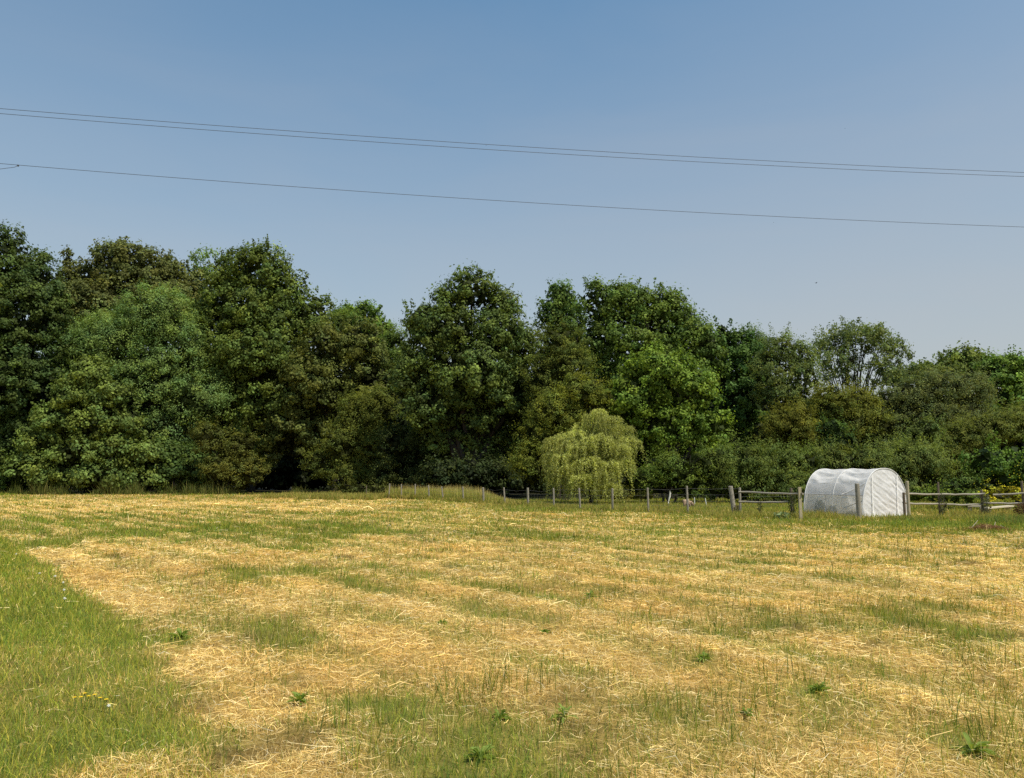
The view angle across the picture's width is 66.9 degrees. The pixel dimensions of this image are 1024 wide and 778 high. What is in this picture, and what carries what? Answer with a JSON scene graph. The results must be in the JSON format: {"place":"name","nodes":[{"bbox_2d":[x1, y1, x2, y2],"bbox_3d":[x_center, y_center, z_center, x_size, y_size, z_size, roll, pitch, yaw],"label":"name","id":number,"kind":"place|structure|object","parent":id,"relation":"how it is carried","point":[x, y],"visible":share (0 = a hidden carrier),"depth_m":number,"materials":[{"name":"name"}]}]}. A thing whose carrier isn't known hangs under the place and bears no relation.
{"place":"outdoors","nodes":[
{"label":"outdoors","id":0,"kind":"place"},
{"bbox_2d":[0,540,214,777],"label":"uncut grass","id":1,"kind":"structure","parent":0,"point":[31,732],"depth_m":5.78,"materials":[{"name":"green plant"}]},
{"bbox_2d":[0,163,1015,226],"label":"overhead cable","id":2,"kind":"object","parent":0,"point":[496,200],"visible":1,"depth_m":16.69,"materials":[{"name":"black metal"}]},
{"bbox_2d":[0,486,1023,777],"bbox_3d":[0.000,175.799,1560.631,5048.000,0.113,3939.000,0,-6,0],"label":"ground","id":3,"kind":"structure","parent":0,"point":[548,706],"depth_m":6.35,"materials":[{"name":"beige plant"}]},
{"bbox_2d":[0,219,85,489],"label":"broadleaf tree","id":4,"kind":"object","parent":3,"relation":"on","point":[27,288],"visible":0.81,"depth_m":69.31,"materials":[{"name":"green plant"}]},
{"bbox_2d":[0,350,172,493],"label":"maple tree","id":5,"kind":"object","parent":3,"relation":"on","point":[110,425],"visible":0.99,"depth_m":64.66,"materials":[{"name":"green plant"}]},
{"bbox_2d":[0,432,219,491],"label":"leafy shrub","id":6,"kind":"object","parent":3,"relation":"on","point":[182,469],"visible":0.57,"depth_m":66.27,"materials":[{"name":"green plant"}]},
{"bbox_2d":[34,236,201,490],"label":"broadleaf tree","id":7,"kind":"object","parent":3,"relation":"on","point":[110,260],"visible":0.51,"depth_m":83.44,"materials":[{"name":"green plant"}]},
{"bbox_2d":[49,278,238,491],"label":"broadleaf tree","id":8,"kind":"object","parent":3,"relation":"on","point":[163,327],"visible":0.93,"depth_m":71.24,"materials":[{"name":"green plant"}]},
{"bbox_2d":[166,628,192,638],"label":"dock plant","id":9,"kind":"object","parent":3,"relation":"on","point":[179,633],"visible":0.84,"depth_m":7.58,"materials":[{"name":"green plant"}]},
{"bbox_2d":[167,252,216,484],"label":"broadleaf tree","id":10,"kind":"object","parent":3,"relation":"on","point":[190,276],"visible":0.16,"depth_m":88.55,"materials":[{"name":"green plant"}]},
{"bbox_2d":[184,243,220,337],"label":"broadleaf tree","id":11,"kind":"object","parent":3,"relation":"on","point":[202,257],"visible":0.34,"depth_m":95.82,"materials":[{"name":"green plant"}]},
{"bbox_2d":[183,414,275,489],"bbox_3d":[-23.630,5.441,64.590,7.760,6.946,3.721,0,-6,0],"label":"leafy shrub","id":12,"kind":"object","parent":3,"relation":"on","point":[238,470],"visible":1,"depth_m":64.20,"materials":[{"name":"green plant"}]},
{"bbox_2d":[178,234,340,491],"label":"oak tree","id":13,"kind":"object","parent":3,"relation":"on","point":[261,317],"visible":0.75,"depth_m":73.93,"materials":[{"name":"green plant"}]},
{"bbox_2d":[286,691,309,705],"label":"dock plant","id":14,"kind":"object","parent":3,"relation":"on","point":[298,696],"visible":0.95,"depth_m":5.41,"materials":[{"name":"green plant"}]},
{"bbox_2d":[250,311,396,490],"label":"oak tree","id":15,"kind":"object","parent":3,"relation":"on","point":[331,361],"visible":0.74,"depth_m":71.99,"materials":[{"name":"green plant"}]},
{"bbox_2d":[297,377,404,489],"bbox_3d":[-13.440,3.849,64.489,9.220,10.084,4.912,0,-6,0],"label":"leafy shrub","id":16,"kind":"object","parent":3,"relation":"on","point":[344,459],"visible":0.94,"depth_m":64.01,"materials":[{"name":"green plant"}]},
{"bbox_2d":[330,470,391,493],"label":"leafy shrub","id":17,"kind":"object","parent":3,"relation":"on","point":[358,488],"visible":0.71,"depth_m":57.75,"materials":[{"name":"green plant"}]},
{"bbox_2d":[327,297,399,482],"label":"broadleaf tree","id":18,"kind":"object","parent":3,"relation":"on","point":[364,308],"visible":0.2,"depth_m":88.17,"materials":[{"name":"green plant"}]},
{"bbox_2d":[325,300,416,376],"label":"sallow tree","id":19,"kind":"object","parent":3,"relation":"on","point":[393,337],"visible":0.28,"depth_m":80.08,"materials":[{"name":"green plant"}]},
{"bbox_2d":[362,416,438,489],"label":"leafy shrub","id":20,"kind":"object","parent":3,"relation":"on","point":[391,464],"visible":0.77,"depth_m":59.94,"materials":[{"name":"green plant"}]},
{"bbox_2d":[437,619,448,623],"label":"dock plant","id":21,"kind":"object","parent":3,"relation":"on","point":[440,621],"visible":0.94,"depth_m":8.34,"materials":[{"name":"green plant"}]},
{"bbox_2d":[385,483,514,501],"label":"meadow grass","id":22,"kind":"structure","parent":3,"relation":"on","point":[437,492],"depth_m":49.31,"materials":[{"name":"green plant"}]},
{"bbox_2d":[385,258,549,488],"bbox_3d":[-3.249,-0.890,60.282,13.184,18.674,8.434,0,-6,0],"label":"oak tree","id":23,"kind":"object","parent":3,"relation":"on","point":[468,411],"visible":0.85,"depth_m":59.40,"materials":[{"name":"green plant"}]},
{"bbox_2d":[463,744,496,766],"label":"dock plant","id":24,"kind":"object","parent":3,"relation":"on","point":[478,751],"visible":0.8,"depth_m":4.39,"materials":[{"name":"green plant"}]},
{"bbox_2d":[413,446,551,496],"bbox_3d":[-1.917,6.040,56.111,10.268,3.862,3.893,1,-6,-11],"label":"leafy shrub","id":25,"kind":"object","parent":3,"relation":"on","point":[464,473],"visible":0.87,"depth_m":55.52,"materials":[{"name":"green plant"}]},
{"bbox_2d":[492,709,511,722],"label":"dock plant","id":26,"kind":"object","parent":3,"relation":"on","point":[504,714],"visible":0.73,"depth_m":5.12,"materials":[{"name":"green plant"}]},
{"bbox_2d":[0,498,1023,777],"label":"loose hay","id":27,"kind":"object","parent":3,"relation":"on","point":[324,668],"visible":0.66,"depth_m":8.84},
{"bbox_2d":[0,502,1023,777],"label":"grass tufts","id":28,"kind":"object","parent":3,"relation":"on","point":[714,620],"visible":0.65,"depth_m":7.90,"materials":[{"name":"plant"}]},
{"bbox_2d":[0,479,1023,526],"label":"rough grass","id":29,"kind":"structure","parent":3,"relation":"on","point":[175,489],"depth_m":39.93,"materials":[{"name":"green plant"}]},
{"bbox_2d":[22,351,1021,493],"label":"undergrowth","id":30,"kind":"object","parent":3,"relation":"on","point":[285,474],"visible":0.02,"depth_m":84.56,"materials":[{"name":"green plant"}]},
{"bbox_2d":[498,364,615,499],"bbox_3d":[3.110,2.713,49.513,8.034,9.020,3.562,0,-6,0],"label":"leafy shrub","id":31,"kind":"object","parent":3,"relation":"on","point":[565,415],"visible":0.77,"depth_m":49.24,"materials":[{"name":"green plant"}]},
{"bbox_2d":[515,308,601,497],"bbox_3d":[3.473,0.925,57.143,6.231,14.263,4.449,-3,-7,23],"label":"sallow tree","id":32,"kind":"object","parent":3,"relation":"on","point":[566,354],"visible":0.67,"depth_m":56.91,"materials":[{"name":"green plant"}]},
{"bbox_2d":[529,273,591,493],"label":"broadleaf tree","id":33,"kind":"object","parent":3,"relation":"on","point":[561,297],"visible":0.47,"depth_m":65.99,"materials":[{"name":"green plant"}]},
{"bbox_2d":[388,484,735,512],"bbox_3d":[-0.517,5.792,41.951,2.518,1.351,28.306,5,-8,-38],"label":"wire fence","id":34,"kind":"object","parent":3,"relation":"on","point":[731,494],"visible":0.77,"depth_m":34.26,"materials":[{"name":"wood"}]},
{"bbox_2d":[548,703,578,722],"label":"dock plant","id":35,"kind":"object","parent":3,"relation":"on","point":[563,708],"visible":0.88,"depth_m":5.09,"materials":[{"name":"green plant"}]},
{"bbox_2d":[584,590,597,597],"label":"dock plant","id":36,"kind":"object","parent":3,"relation":"on","point":[591,591],"visible":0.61,"depth_m":10.21,"materials":[{"name":"green plant"}]},
{"bbox_2d":[538,408,647,502],"bbox_3d":[4.450,3.741,42.672,6.099,5.473,5.132,0,-6,0],"label":"weeping willow","id":37,"kind":"object","parent":3,"relation":"on","point":[575,447],"visible":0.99,"depth_m":41.82,"materials":[{"name":"green plant"}]},
{"bbox_2d":[585,480,660,499],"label":"leafy shrub","id":38,"kind":"object","parent":3,"relation":"on","point":[629,494],"visible":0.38,"depth_m":49.19,"materials":[{"name":"green plant"}]},
{"bbox_2d":[565,273,730,496],"bbox_3d":[10.444,-0.477,59.723,13.918,17.655,6.780,0,-6,0],"label":"oak tree","id":39,"kind":"object","parent":3,"relation":"on","point":[638,315],"visible":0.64,"depth_m":59.61,"materials":[{"name":"green plant"}]},
{"bbox_2d":[618,433,716,502],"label":"leafy shrub","id":40,"kind":"object","parent":3,"relation":"on","point":[667,473],"visible":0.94,"depth_m":43.33,"materials":[{"name":"green plant"}]},
{"bbox_2d":[596,336,740,499],"bbox_3d":[10.431,1.956,51.399,9.969,11.057,5.873,0,-6,0],"label":"oak tree","id":41,"kind":"object","parent":3,"relation":"on","point":[661,411],"visible":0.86,"depth_m":50.55,"materials":[{"name":"green plant"}]},
{"bbox_2d":[682,499,693,506],"bbox_3d":[8.677,5.639,38.110,0.573,0.440,0.270,0,-6,0],"label":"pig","id":42,"kind":"object","parent":3,"relation":"on","point":[690,503],"visible":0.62,"depth_m":38.02},
{"bbox_2d":[696,652,711,662],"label":"dock plant","id":43,"kind":"object","parent":3,"relation":"on","point":[700,657],"visible":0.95,"depth_m":6.62,"materials":[{"name":"green plant"}]},
{"bbox_2d":[700,315,769,446],"bbox_3d":[17.878,1.374,62.200,6.394,14.539,5.426,0,-6,0],"label":"broadleaf tree","id":44,"kind":"object","parent":3,"relation":"on","point":[744,416],"visible":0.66,"depth_m":61.41,"materials":[{"name":"green plant"}]},
{"bbox_2d":[735,707,754,716],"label":"dock plant","id":45,"kind":"object","parent":3,"relation":"on","point":[744,711],"visible":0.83,"depth_m":5.20,"materials":[{"name":"green plant"}]},
{"bbox_2d":[685,432,830,502],"bbox_3d":[14.133,4.452,44.283,8.946,4.425,4.024,0,-6,0],"label":"hedge","id":46,"kind":"object","parent":3,"relation":"on","point":[735,466],"visible":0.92,"depth_m":43.88,"materials":[{"name":"green plant"}]},
{"bbox_2d":[733,319,782,446],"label":"broadleaf tree","id":47,"kind":"object","parent":3,"relation":"on","point":[761,338],"visible":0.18,"depth_m":70.15,"materials":[{"name":"green plant"}]},
{"bbox_2d":[730,487,803,519],"bbox_3d":[9.803,4.410,29.761,0.807,1.337,4.103,3,-7,-27],"label":"rail fence","id":48,"kind":"object","parent":3,"relation":"on","point":[800,493],"visible":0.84,"depth_m":29.31,"materials":[{"name":"wood"}]},
{"bbox_2d":[773,511,790,518],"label":"courgette plant","id":49,"kind":"object","parent":3,"relation":"on","point":[787,514],"visible":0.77,"depth_m":27.92,"materials":[{"name":"green plant"}]},
{"bbox_2d":[745,321,832,489],"bbox_3d":[20.715,1.466,58.037,6.405,13.410,3.852,0,-6,0],"label":"birch tree","id":50,"kind":"object","parent":3,"relation":"on","point":[778,386],"visible":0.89,"depth_m":57.77,"materials":[{"name":"green plant"}]},
{"bbox_2d":[752,389,831,470],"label":"leafy shrub","id":51,"kind":"object","parent":3,"relation":"on","point":[795,420],"visible":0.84,"depth_m":51.25,"materials":[{"name":"green plant"}]},
{"bbox_2d":[787,491,796,514],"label":"climbing plant","id":52,"kind":"object","parent":3,"relation":"on","point":[793,511],"visible":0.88,"depth_m":29.00,"materials":[{"name":"green plant"}]},
{"bbox_2d":[806,681,831,693],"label":"dock plant","id":53,"kind":"object","parent":3,"relation":"on","point":[820,687],"visible":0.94,"depth_m":5.71,"materials":[{"name":"green plant"}]},
{"bbox_2d":[801,409,862,468],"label":"leafy shrub","id":54,"kind":"object","parent":3,"relation":"on","point":[833,426],"visible":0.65,"depth_m":49.71,"materials":[{"name":"green plant"}]},
{"bbox_2d":[798,372,896,447],"bbox_3d":[23.431,3.227,53.734,7.099,8.935,3.570,2,-7,-17],"label":"leafy shrub","id":55,"kind":"object","parent":3,"relation":"on","point":[864,411],"visible":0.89,"depth_m":53.42,"materials":[{"name":"green plant"}]},
{"bbox_2d":[804,468,906,516],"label":"polytunnel","id":56,"kind":"structure","parent":3,"relation":"on","point":[881,490],"depth_m":29.83,"materials":[{"name":"white plastic"}]},
{"bbox_2d":[855,483,861,518],"bbox_3d":[12.564,4.164,28.112,0.189,1.461,0.181,0,-6,0],"label":"fence post","id":57,"kind":"object","parent":3,"relation":"on","point":[858,499],"visible":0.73,"depth_m":28.07,"materials":[{"name":"grey wood"}]},
{"bbox_2d":[802,315,915,450],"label":"broad open tree","id":58,"kind":"object","parent":3,"relation":"on","point":[873,338],"visible":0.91,"depth_m":72.13,"materials":[{"name":"green plant"}]},
{"bbox_2d":[805,428,964,497],"bbox_3d":[21.566,4.543,45.529,10.076,4.499,4.319,0,-6,0],"label":"hedge","id":59,"kind":"object","parent":3,"relation":"on","point":[920,464],"visible":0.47,"depth_m":45.09,"materials":[{"name":"green plant"}]},
{"bbox_2d":[878,359,935,389],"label":"broadleaf tree","id":60,"kind":"object","parent":3,"relation":"on","point":[895,380],"visible":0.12,"depth_m":83.25,"materials":[{"name":"green plant"}]},
{"bbox_2d":[884,407,952,468],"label":"leafy shrub","id":61,"kind":"object","parent":3,"relation":"on","point":[923,426],"visible":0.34,"depth_m":48.43,"materials":[{"name":"green plant"}]},
{"bbox_2d":[868,358,1003,495],"bbox_3d":[30.528,2.751,55.477,10.222,10.293,5.704,0,-6,0],"label":"sallow shrub","id":62,"kind":"object","parent":3,"relation":"on","point":[906,400],"visible":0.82,"depth_m":55.23,"materials":[{"name":"green plant"}]},
{"bbox_2d":[937,493,947,514],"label":"climbing plant","id":63,"kind":"object","parent":3,"relation":"on","point":[942,510],"visible":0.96,"depth_m":29.94,"materials":[{"name":"green plant"}]},
{"bbox_2d":[910,472,987,507],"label":"leafy shrub","id":64,"kind":"object","parent":3,"relation":"on","point":[966,498],"visible":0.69,"depth_m":36.04,"materials":[{"name":"green plant"}]},
{"bbox_2d":[906,340,994,403],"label":"broadleaf tree","id":65,"kind":"object","parent":3,"relation":"on","point":[967,358],"visible":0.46,"depth_m":73.62,"materials":[{"name":"green plant"}]},
{"bbox_2d":[927,464,993,508],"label":"leafy shrub","id":66,"kind":"object","parent":3,"relation":"on","point":[959,482],"visible":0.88,"depth_m":36.38,"materials":[{"name":"green plant"}]},
{"bbox_2d":[902,481,1023,516],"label":"rail fence","id":67,"kind":"object","parent":3,"relation":"on","point":[906,502],"visible":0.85,"depth_m":29.63,"materials":[{"name":"grey wood"}]},
{"bbox_2d":[949,732,999,757],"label":"dock plant","id":68,"kind":"object","parent":3,"relation":"on","point":[979,744],"visible":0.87,"depth_m":4.49,"materials":[{"name":"green plant"}]},
{"bbox_2d":[968,505,980,510],"bbox_3d":[19.737,5.127,32.985,0.558,0.322,0.350,-4,-8,33],"label":"bench","id":69,"kind":"object","parent":3,"relation":"on","point":[970,507],"visible":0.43,"depth_m":32.97,"materials":[{"name":"grey wood"}]},
{"bbox_2d":[931,394,1023,489],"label":"leafy shrub","id":70,"kind":"object","parent":3,"relation":"on","point":[1008,425],"visible":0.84,"depth_m":49.40,"materials":[{"name":"green plant"}]},
{"bbox_2d":[945,520,1019,531],"bbox_3d":[13.782,4.017,22.459,2.564,0.414,1.662,0,-6,0],"label":"hay heap","id":71,"kind":"object","parent":3,"relation":"on","point":[991,527],"visible":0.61,"depth_m":22.38,"materials":[{"name":"beige plant"}]},
{"bbox_2d":[981,494,990,513],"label":"climbing plant","id":72,"kind":"object","parent":3,"relation":"on","point":[986,505],"visible":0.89,"depth_m":29.86,"materials":[{"name":"green plant"}]},
{"bbox_2d":[950,428,1023,501],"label":"laurel hedge","id":73,"kind":"object","parent":3,"relation":"on","point":[1003,464],"visible":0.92,"depth_m":41.14,"materials":[{"name":"green plant"}]},
{"bbox_2d":[962,344,1023,449],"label":"broadleaf tree","id":74,"kind":"object","parent":3,"relation":"on","point":[1007,371],"visible":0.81,"depth_m":69.52,"materials":[{"name":"green plant"}]},
{"bbox_2d":[980,505,1014,511],"bbox_3d":[20.633,5.130,32.884,3.682,0.292,0.300,6,-9,-42],"label":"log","id":75,"kind":"object","parent":3,"relation":"on","point":[1004,506],"visible":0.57,"depth_m":32.83,"materials":[{"name":"beige wood"}]},
{"bbox_2d":[976,465,1023,504],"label":"leafy shrub","id":76,"kind":"object","parent":3,"relation":"on","point":[1000,489],"visible":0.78,"depth_m":35.65,"materials":[{"name":"yellow plant"}]},
{"bbox_2d":[1013,503,1023,515],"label":"brown weed","id":77,"kind":"object","parent":3,"relation":"on","point":[1018,508],"visible":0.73,"depth_m":28.85,"materials":[{"name":"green plant"}]},
{"bbox_2d":[0,108,1023,172],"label":"overhead cable","id":78,"kind":"object","parent":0,"point":[492,144],"visible":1,"depth_m":16.83,"materials":[{"name":"black metal"}]},
{"bbox_2d":[0,113,1023,176],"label":"overhead cable","id":79,"kind":"object","parent":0,"point":[500,150],"visible":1,"depth_m":16.81,"materials":[{"name":"black metal"}]},
{"bbox_2d":[0,0,1023,401],"label":"sky","id":80,"kind":"structure","parent":0,"point":[938,85],"materials":[{"name":"blue"}]}
]}

